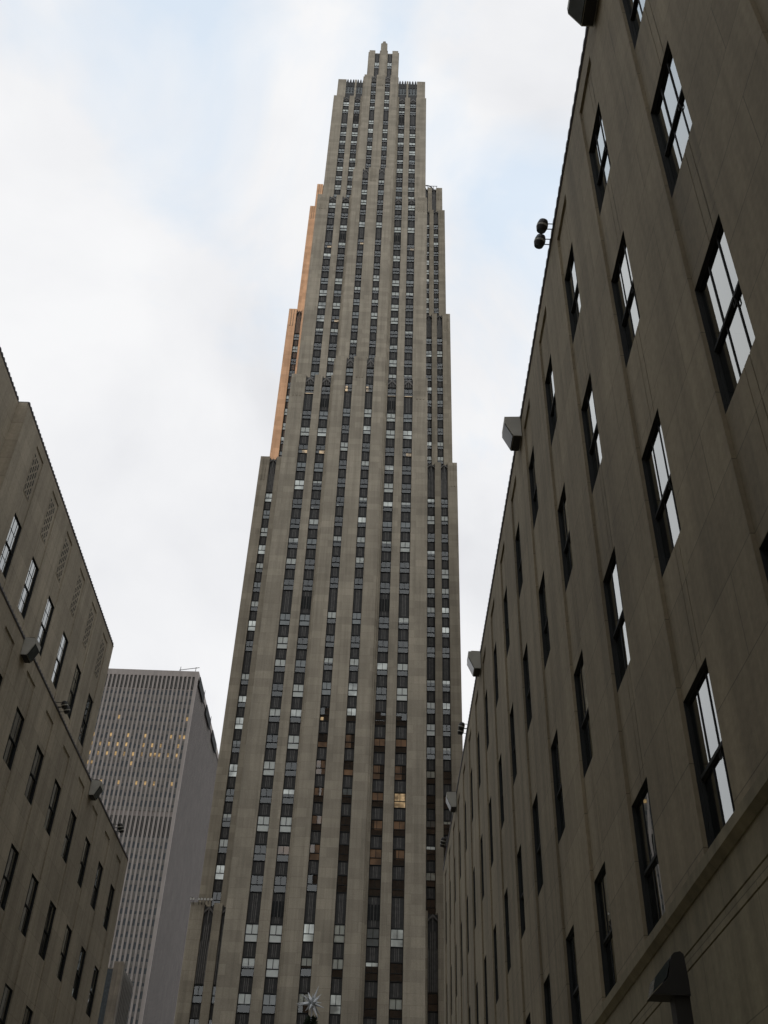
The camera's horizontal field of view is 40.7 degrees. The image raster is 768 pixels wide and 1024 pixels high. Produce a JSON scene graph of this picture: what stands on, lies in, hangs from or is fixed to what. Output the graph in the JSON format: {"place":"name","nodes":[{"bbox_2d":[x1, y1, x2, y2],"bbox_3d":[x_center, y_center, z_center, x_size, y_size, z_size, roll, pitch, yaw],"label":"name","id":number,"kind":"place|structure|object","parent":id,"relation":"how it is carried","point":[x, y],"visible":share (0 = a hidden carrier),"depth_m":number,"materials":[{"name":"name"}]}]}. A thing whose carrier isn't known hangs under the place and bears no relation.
{"place":"outdoors","nodes":[
{"label":"outdoors","id":0,"kind":"place"},
{"bbox_2d":[0,347,127,1023],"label":"limestone building","id":1,"kind":"structure","parent":0,"point":[63,860],"depth_m":48.05,"materials":[{"name":"stone"}]},
{"bbox_2d":[0,983,12,1023],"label":"window","id":2,"kind":"structure","parent":1,"relation":"in","point":[7,993],"depth_m":41.01,"materials":[{"name":"glass"}]},
{"bbox_2d":[0,844,18,910],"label":"window","id":3,"kind":"structure","parent":1,"relation":"in","point":[9,870],"depth_m":40.90,"materials":[{"name":"glass"}]},
{"bbox_2d":[0,513,21,578],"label":"window","id":4,"kind":"structure","parent":1,"relation":"in","point":[15,529],"depth_m":46.94,"materials":[{"name":"glass"}]},
{"bbox_2d":[3,706,24,770],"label":"window","id":5,"kind":"structure","parent":1,"relation":"in","point":[13,739],"depth_m":40.98,"materials":[{"name":"glass"}]},
{"bbox_2d":[18,557,38,618],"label":"window","id":6,"kind":"structure","parent":1,"relation":"in","point":[32,574],"depth_m":49.50,"materials":[{"name":"glass"}]},
{"bbox_2d":[19,873,38,937],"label":"window","id":7,"kind":"structure","parent":1,"relation":"in","point":[32,890],"depth_m":43.42,"materials":[{"name":"glass"}]},
{"bbox_2d":[20,637,40,662],"bbox_3d":[-14.319,5.500,41.527,0.863,0.900,0.680,2,-39,0],"label":"box floodlight","id":8,"kind":"object","parent":1,"relation":"attached to","point":[30,650],"visible":0.93,"depth_m":41.33,"materials":[{"name":"grey paint"}]},
{"bbox_2d":[24,745,43,804],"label":"window","id":9,"kind":"structure","parent":1,"relation":"in","point":[38,758],"depth_m":43.58,"materials":[{"name":"glass"}]},
{"bbox_2d":[37,596,53,655],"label":"window","id":10,"kind":"structure","parent":1,"relation":"in","point":[49,609],"depth_m":52.16,"materials":[{"name":"glass"}]},
{"bbox_2d":[38,900,55,959],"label":"window","id":11,"kind":"structure","parent":1,"relation":"in","point":[51,911],"depth_m":46.02,"materials":[{"name":"glass"}]},
{"bbox_2d":[44,778,60,835],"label":"window","id":12,"kind":"structure","parent":1,"relation":"in","point":[55,795],"depth_m":46.14,"materials":[{"name":"glass"}]},
{"bbox_2d":[51,632,67,688],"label":"window","id":13,"kind":"structure","parent":1,"relation":"in","point":[64,642],"depth_m":54.64,"materials":[{"name":"glass"}]},
{"bbox_2d":[56,925,71,981],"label":"window","id":14,"kind":"structure","parent":1,"relation":"in","point":[68,932],"depth_m":48.61,"materials":[{"name":"glass"}]},
{"bbox_2d":[61,809,75,862],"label":"window","id":15,"kind":"structure","parent":1,"relation":"in","point":[72,820],"depth_m":48.72,"materials":[{"name":"glass"}]},
{"bbox_2d":[67,664,80,719],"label":"window","id":16,"kind":"structure","parent":1,"relation":"in","point":[72,694],"depth_m":57.31,"materials":[{"name":"glass"}]},
{"bbox_2d":[72,947,85,999],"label":"window","id":17,"kind":"structure","parent":1,"relation":"in","point":[82,953],"depth_m":51.16,"materials":[{"name":"glass"}]},
{"bbox_2d":[76,837,89,887],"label":"window","id":18,"kind":"structure","parent":1,"relation":"in","point":[86,848],"depth_m":51.29,"materials":[{"name":"glass"}]},
{"bbox_2d":[78,693,92,746],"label":"window","id":19,"kind":"structure","parent":1,"relation":"in","point":[86,716],"depth_m":59.79,"materials":[{"name":"glass"}]},
{"bbox_2d":[86,966,98,1017],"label":"window","id":20,"kind":"structure","parent":1,"relation":"in","point":[95,975],"depth_m":53.74,"materials":[{"name":"glass"}]},
{"bbox_2d":[88,779,103,800],"bbox_3d":[-14.555,13.858,51.806,0.863,0.900,0.680,2,-39,0],"label":"box floodlight","id":21,"kind":"object","parent":1,"relation":"attached to","point":[96,789],"visible":0.93,"depth_m":51.58,"materials":[{"name":"grey paint"}]},
{"bbox_2d":[90,861,102,910],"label":"window","id":22,"kind":"structure","parent":1,"relation":"in","point":[99,871],"depth_m":53.85,"materials":[{"name":"glass"}]},
{"bbox_2d":[103,884,113,931],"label":"window","id":23,"kind":"structure","parent":1,"relation":"in","point":[111,893],"depth_m":56.42,"materials":[{"name":"glass"}]},
{"bbox_2d":[97,961,132,1023],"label":"finned building","id":24,"kind":"structure","parent":0,"point":[116,998],"depth_m":187.92,"materials":[{"name":"stone"}]},
{"bbox_2d":[86,667,218,1023],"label":"ribbed tower","id":25,"kind":"structure","parent":0,"point":[152,762],"depth_m":374.40,"materials":[{"name":"grey concrete"}]},
{"bbox_2d":[89,688,192,1023],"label":"window","id":26,"kind":"structure","parent":25,"relation":"in","point":[157,868],"depth_m":371.19,"materials":[{"name":"black glass"}]},
{"bbox_2d":[0,0,585,753],"label":"sky","id":27,"kind":"structure","parent":0,"point":[163,162],"materials":[{"name":"white"}]},
{"bbox_2d":[443,0,767,1023],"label":"limestone building","id":28,"kind":"structure","parent":0,"point":[607,852],"depth_m":16.23,"materials":[{"name":"stone"}]},
{"bbox_2d":[446,791,456,811],"bbox_3d":[3.523,14.410,51.644,0.863,0.900,0.680,2,-39,0],"label":"box floodlight","id":29,"kind":"object","parent":28,"relation":"attached to","point":[451,803],"visible":0.93,"depth_m":51.41,"materials":[{"name":"grey paint"}]},
{"bbox_2d":[467,651,480,676],"bbox_3d":[3.760,6.021,41.326,0.863,0.900,0.680,2,-39,0],"label":"box floodlight","id":30,"kind":"object","parent":28,"relation":"attached to","point":[474,662],"visible":0.93,"depth_m":41.09,"materials":[{"name":"grey paint"}]},
{"bbox_2d":[494,643,498,706],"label":"window","id":31,"kind":"structure","parent":28,"relation":"in","point":[495,650],"depth_m":36.33,"materials":[{"name":"glass"}]},
{"bbox_2d":[494,924,498,1003],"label":"window","id":32,"kind":"structure","parent":28,"relation":"in","point":[495,940],"depth_m":33.40,"materials":[{"name":"glass"}]},
{"bbox_2d":[499,755,503,830],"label":"window","id":33,"kind":"structure","parent":28,"relation":"in","point":[500,760],"depth_m":33.53,"materials":[{"name":"glass"}]},
{"bbox_2d":[504,586,509,654],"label":"window","id":34,"kind":"structure","parent":28,"relation":"in","point":[505,597],"depth_m":33.72,"materials":[{"name":"glass"}]},
{"bbox_2d":[504,889,510,972],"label":"window","id":35,"kind":"structure","parent":28,"relation":"in","point":[506,893],"depth_m":30.82,"materials":[{"name":"glass"}]},
{"bbox_2d":[502,417,521,450],"bbox_3d":[3.997,-2.368,31.009,0.863,0.900,0.680,2,-39,0],"label":"box floodlight","id":36,"kind":"object","parent":28,"relation":"attached to","point":[511,433],"visible":0.93,"depth_m":30.78,"materials":[{"name":"grey paint"}]},
{"bbox_2d":[510,704,516,785],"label":"window","id":37,"kind":"structure","parent":28,"relation":"in","point":[514,766],"depth_m":30.94,"materials":[{"name":"glass"}]},
{"bbox_2d":[515,523,522,597],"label":"window","id":38,"kind":"structure","parent":28,"relation":"in","point":[517,540],"depth_m":31.12,"materials":[{"name":"glass"}]},
{"bbox_2d":[517,845,525,939],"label":"window","id":39,"kind":"structure","parent":28,"relation":"in","point":[519,857],"depth_m":28.19,"materials":[{"name":"glass"}]},
{"bbox_2d":[523,644,531,731],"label":"window","id":40,"kind":"structure","parent":28,"relation":"in","point":[525,659],"depth_m":28.37,"materials":[{"name":"glass"}]},
{"bbox_2d":[529,447,538,527],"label":"window","id":41,"kind":"structure","parent":28,"relation":"in","point":[532,473],"depth_m":28.52,"materials":[{"name":"glass"}]},
{"bbox_2d":[532,794,542,895],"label":"window","id":42,"kind":"structure","parent":28,"relation":"in","point":[539,871],"depth_m":25.61,"materials":[{"name":"glass"}]},
{"bbox_2d":[534,218,551,248],"bbox_3d":[4.162,-6.977,26.116,0.700,0.520,0.767,2,-39,0],"label":"twin floodlight","id":43,"kind":"object","parent":28,"relation":"on","point":[540,239],"visible":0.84,"depth_m":26.06,"materials":[{"name":"paint"}]},
{"bbox_2d":[539,571,549,667],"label":"window","id":44,"kind":"structure","parent":28,"relation":"in","point":[542,592],"depth_m":25.79,"materials":[{"name":"glass"}]},
{"bbox_2d":[544,974,552,1023],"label":"window","id":45,"kind":"structure","parent":28,"relation":"in","point":[547,992],"depth_m":23.33,"materials":[{"name":"glass"}]},
{"bbox_2d":[545,354,556,445],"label":"window","id":46,"kind":"structure","parent":28,"relation":"in","point":[549,383],"depth_m":25.92,"materials":[{"name":"glass"}]},
{"bbox_2d":[551,730,564,843],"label":"window","id":47,"kind":"structure","parent":28,"relation":"in","point":[559,806],"depth_m":23.01,"materials":[{"name":"glass"}]},
{"bbox_2d":[558,483,572,590],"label":"window","id":48,"kind":"structure","parent":28,"relation":"in","point":[566,549],"depth_m":23.19,"materials":[{"name":"glass"}]},
{"bbox_2d":[565,244,580,341],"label":"window","id":49,"kind":"structure","parent":28,"relation":"in","point":[571,283],"depth_m":23.33,"materials":[{"name":"glass"}]},
{"bbox_2d":[566,924,581,1023],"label":"window","id":50,"kind":"structure","parent":28,"relation":"in","point":[570,940],"depth_m":20.48,"materials":[{"name":"glass"}]},
{"bbox_2d":[567,0,597,26],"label":"box floodlight","id":51,"kind":"object","parent":28,"relation":"attached to","point":[582,13],"visible":1,"depth_m":20.96,"materials":[{"name":"grey paint"}]},
{"bbox_2d":[574,650,592,776],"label":"window","id":52,"kind":"structure","parent":28,"relation":"in","point":[579,675],"depth_m":20.42,"materials":[{"name":"glass"}]},
{"bbox_2d":[581,375,601,492],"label":"window","id":53,"kind":"structure","parent":28,"relation":"in","point":[592,441],"depth_m":20.57,"materials":[{"name":"glass"}]},
{"bbox_2d":[589,102,610,213],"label":"window","id":54,"kind":"structure","parent":28,"relation":"in","point":[598,151],"depth_m":20.71,"materials":[{"name":"glass"}]},
{"bbox_2d":[594,861,616,996],"bbox_3d":[4.014,7.040,17.455,0.522,2.050,1.290,2,-39,0],"label":"window","id":55,"kind":"structure","parent":28,"relation":"in","point":[601,890],"depth_m":17.80,"materials":[{"name":"glass"}]},
{"bbox_2d":[603,547,629,692],"bbox_3d":[4.194,1.749,17.501,0.522,2.280,1.290,2,-39,0],"label":"window","id":56,"kind":"structure","parent":28,"relation":"in","point":[614,606],"depth_m":17.80,"materials":[{"name":"glass"}]},
{"bbox_2d":[611,231,639,366],"bbox_3d":[4.380,-3.696,17.672,0.522,2.310,1.290,2,-39,0],"label":"window","id":57,"kind":"structure","parent":28,"relation":"in","point":[628,316],"depth_m":17.96,"materials":[{"name":"glass"}]},
{"bbox_2d":[622,0,644,48],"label":"window","id":58,"kind":"structure","parent":28,"relation":"in","point":[633,8],"depth_m":18.02,"materials":[{"name":"glass"}]},
{"bbox_2d":[632,777,664,935],"bbox_3d":[4.073,4.955,14.891,0.522,2.050,1.290,2,-39,0],"label":"window","id":59,"kind":"structure","parent":28,"relation":"in","point":[651,884],"depth_m":15.19,"materials":[{"name":"glass"}]},
{"bbox_2d":[642,409,680,576],"bbox_3d":[4.253,-0.335,14.937,0.522,2.280,1.290,2,-39,0],"label":"window","id":60,"kind":"structure","parent":28,"relation":"in","point":[661,497],"depth_m":15.18,"materials":[{"name":"glass"}]},
{"bbox_2d":[651,41,691,197],"bbox_3d":[4.439,-5.781,15.108,0.522,2.310,1.290,2,-39,0],"label":"window","id":61,"kind":"structure","parent":28,"relation":"in","point":[672,123],"depth_m":15.34,"materials":[{"name":"glass"}]},
{"bbox_2d":[683,657,734,848],"bbox_3d":[4.132,2.870,12.328,0.522,2.050,1.290,2,-39,0],"label":"window","id":62,"kind":"structure","parent":28,"relation":"in","point":[714,788],"depth_m":12.57,"materials":[{"name":"glass"}]},
{"bbox_2d":[695,215,754,413],"bbox_3d":[4.312,-2.420,12.373,0.522,2.280,1.290,2,-39,0],"label":"window","id":63,"kind":"structure","parent":28,"relation":"in","point":[729,333],"depth_m":12.55,"materials":[{"name":"glass"}]},
{"bbox_2d":[759,532,767,581],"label":"window","id":64,"kind":"structure","parent":28,"relation":"in","point":[763,549],"depth_m":10.81,"materials":[{"name":"metal"}]},
{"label":"path","id":65,"kind":"structure","parent":0,"visible":0},
{"bbox_2d":[647,951,693,1023],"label":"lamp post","id":66,"kind":"object","parent":65,"relation":"on","point":[672,978],"visible":1,"depth_m":11.21,"materials":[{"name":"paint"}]},
{"label":"ground","id":67,"kind":"structure","parent":0,"visible":0},
{"bbox_2d":[303,1015,317,1023],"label":"christmas tree","id":68,"kind":"object","parent":67,"relation":"on","point":[313,1019],"visible":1,"depth_m":87.25,"materials":[{"name":"green plant"}]},
{"bbox_2d":[296,986,323,1020],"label":"tree star","id":69,"kind":"object","parent":68,"relation":"attached to","point":[312,1003],"visible":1,"depth_m":88.09,"materials":[{"name":"silver glass"}]},
{"bbox_2d":[174,41,462,1023],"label":"skyscraper","id":70,"kind":"structure","parent":67,"relation":"on","point":[336,775],"depth_m":140.00,"materials":[{"name":"stone"}]},
{"bbox_2d":[192,985,203,1003],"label":"window","id":71,"kind":"structure","parent":70,"relation":"in","point":[198,989],"depth_m":119.16,"materials":[{"name":"glass"}]},
{"bbox_2d":[240,957,254,976],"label":"window","id":72,"kind":"structure","parent":70,"relation":"in","point":[247,967],"depth_m":110.15,"materials":[{"name":"glass"}]},
{"bbox_2d":[244,923,258,942],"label":"window","id":73,"kind":"structure","parent":70,"relation":"in","point":[251,931],"depth_m":112.24,"materials":[{"name":"glass"}]},
{"bbox_2d":[250,874,263,892],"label":"window","id":74,"kind":"structure","parent":70,"relation":"in","point":[256,884],"depth_m":115.75,"materials":[{"name":"glass"}]},
{"bbox_2d":[253,844,266,861],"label":"window","id":75,"kind":"structure","parent":70,"relation":"in","point":[259,849],"depth_m":117.92,"materials":[{"name":"glass"}]},
{"bbox_2d":[256,815,269,832],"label":"window","id":76,"kind":"structure","parent":70,"relation":"in","point":[263,821],"depth_m":119.99,"materials":[{"name":"glass"}]},
{"bbox_2d":[259,788,272,803],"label":"window","id":77,"kind":"structure","parent":70,"relation":"in","point":[266,793],"depth_m":122.17,"materials":[{"name":"glass"}]},
{"bbox_2d":[262,760,274,775],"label":"window","id":78,"kind":"structure","parent":70,"relation":"in","point":[269,766],"depth_m":124.36,"materials":[{"name":"glass"}]},
{"bbox_2d":[265,734,277,748],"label":"window","id":79,"kind":"structure","parent":70,"relation":"in","point":[272,739],"depth_m":126.69,"materials":[{"name":"glass"}]},
{"bbox_2d":[265,958,279,977],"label":"window","id":80,"kind":"structure","parent":70,"relation":"in","point":[272,964],"depth_m":110.02,"materials":[{"name":"glass"}]},
{"bbox_2d":[268,924,282,943],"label":"window","id":81,"kind":"structure","parent":70,"relation":"in","point":[275,933],"depth_m":112.24,"materials":[{"name":"glass"}]},
{"bbox_2d":[273,875,286,893],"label":"window","id":82,"kind":"structure","parent":70,"relation":"in","point":[280,881],"depth_m":115.72,"materials":[{"name":"glass"}]},
{"bbox_2d":[276,845,289,862],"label":"window","id":83,"kind":"structure","parent":70,"relation":"in","point":[282,850],"depth_m":117.89,"materials":[{"name":"glass"}]},
{"bbox_2d":[279,816,291,832],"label":"window","id":84,"kind":"structure","parent":70,"relation":"in","point":[285,821],"depth_m":120.01,"materials":[{"name":"glass"}]},
{"bbox_2d":[282,788,294,804],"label":"window","id":85,"kind":"structure","parent":70,"relation":"in","point":[288,794],"depth_m":122.14,"materials":[{"name":"glass"}]},
{"bbox_2d":[284,761,296,776],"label":"window","id":86,"kind":"structure","parent":70,"relation":"in","point":[291,766],"depth_m":124.45,"materials":[{"name":"glass"}]},
{"bbox_2d":[287,735,299,749],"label":"window","id":87,"kind":"structure","parent":70,"relation":"in","point":[293,740],"depth_m":126.54,"materials":[{"name":"glass"}]},
{"bbox_2d":[300,957,311,976],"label":"window","id":88,"kind":"structure","parent":70,"relation":"in","point":[306,962],"depth_m":109.48,"materials":[{"name":"glass"}]},
{"bbox_2d":[303,923,314,942],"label":"window","id":89,"kind":"structure","parent":70,"relation":"in","point":[308,931],"depth_m":111.61,"materials":[{"name":"glass"}]},
{"bbox_2d":[306,874,317,891],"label":"window","id":90,"kind":"structure","parent":70,"relation":"in","point":[312,879],"depth_m":115.07,"materials":[{"name":"glass"}]},
{"bbox_2d":[309,843,319,860],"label":"window","id":91,"kind":"structure","parent":70,"relation":"in","point":[314,852],"depth_m":117.20,"materials":[{"name":"glass"}]},
{"bbox_2d":[311,815,321,831],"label":"window","id":92,"kind":"structure","parent":70,"relation":"in","point":[316,825],"depth_m":119.37,"materials":[{"name":"glass"}]},
{"bbox_2d":[189,62,450,1023],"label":"window","id":93,"kind":"structure","parent":70,"relation":"in","point":[244,999],"depth_m":158.95,"materials":[{"name":"glass"}]},
{"bbox_2d":[331,958,343,978],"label":"window","id":94,"kind":"structure","parent":70,"relation":"in","point":[337,963],"depth_m":109.38,"materials":[{"name":"glass"}]},
{"bbox_2d":[333,924,344,943],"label":"window","id":95,"kind":"structure","parent":70,"relation":"in","point":[339,929],"depth_m":111.59,"materials":[{"name":"glass"}]},
{"bbox_2d":[336,875,347,892],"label":"window","id":96,"kind":"structure","parent":70,"relation":"in","point":[342,880],"depth_m":115.07,"materials":[{"name":"glass"}]},
{"bbox_2d":[338,844,348,861],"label":"window","id":97,"kind":"structure","parent":70,"relation":"in","point":[343,856],"depth_m":117.26,"materials":[{"name":"glass"}]},
{"bbox_2d":[340,816,350,832],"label":"window","id":98,"kind":"structure","parent":70,"relation":"in","point":[345,821],"depth_m":119.34,"materials":[{"name":"glass"}]},
{"bbox_2d":[365,962,377,981],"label":"window","id":99,"kind":"structure","parent":70,"relation":"in","point":[371,968],"depth_m":109.99,"materials":[{"name":"glass"}]},
{"bbox_2d":[366,928,379,946],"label":"window","id":100,"kind":"structure","parent":70,"relation":"in","point":[372,937],"depth_m":112.22,"materials":[{"name":"glass"}]},
{"bbox_2d":[368,879,380,896],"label":"window","id":101,"kind":"structure","parent":70,"relation":"in","point":[374,885],"depth_m":115.58,"materials":[{"name":"glass"}]},
{"bbox_2d":[369,848,381,865],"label":"window","id":102,"kind":"structure","parent":70,"relation":"in","point":[375,859],"depth_m":117.72,"materials":[{"name":"glass"}]},
{"bbox_2d":[370,819,382,836],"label":"window","id":103,"kind":"structure","parent":70,"relation":"in","point":[376,825],"depth_m":119.95,"materials":[{"name":"glass"}]},
{"bbox_2d":[371,792,383,807],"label":"window","id":104,"kind":"structure","parent":70,"relation":"in","point":[377,797],"depth_m":122.11,"materials":[{"name":"glass"}]},
{"bbox_2d":[373,764,384,779],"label":"window","id":105,"kind":"structure","parent":70,"relation":"in","point":[378,769],"depth_m":124.39,"materials":[{"name":"glass"}]},
{"bbox_2d":[389,963,402,982],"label":"window","id":106,"kind":"structure","parent":70,"relation":"in","point":[396,969],"depth_m":109.96,"materials":[{"name":"glass"}]},
{"bbox_2d":[390,929,403,947],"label":"window","id":107,"kind":"structure","parent":70,"relation":"in","point":[397,935],"depth_m":112.19,"materials":[{"name":"glass"}]},
{"bbox_2d":[392,879,403,897],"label":"window","id":108,"kind":"structure","parent":70,"relation":"in","point":[397,885],"depth_m":115.69,"materials":[{"name":"glass"}]},
{"bbox_2d":[392,849,404,866],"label":"window","id":109,"kind":"structure","parent":70,"relation":"in","point":[398,858],"depth_m":117.72,"materials":[{"name":"glass"}]},
{"bbox_2d":[393,820,404,836],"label":"window","id":110,"kind":"structure","parent":70,"relation":"in","point":[398,825],"depth_m":119.98,"materials":[{"name":"glass"}]},
{"bbox_2d":[394,792,405,808],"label":"window","id":111,"kind":"structure","parent":70,"relation":"in","point":[399,798],"depth_m":122.14,"materials":[{"name":"glass"}]},
{"bbox_2d":[394,765,405,780],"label":"window","id":112,"kind":"structure","parent":70,"relation":"in","point":[400,770],"depth_m":124.30,"materials":[{"name":"glass"}]},
{"bbox_2d":[395,738,406,753],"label":"window","id":113,"kind":"structure","parent":70,"relation":"in","point":[400,744],"depth_m":126.51,"materials":[{"name":"glass"}]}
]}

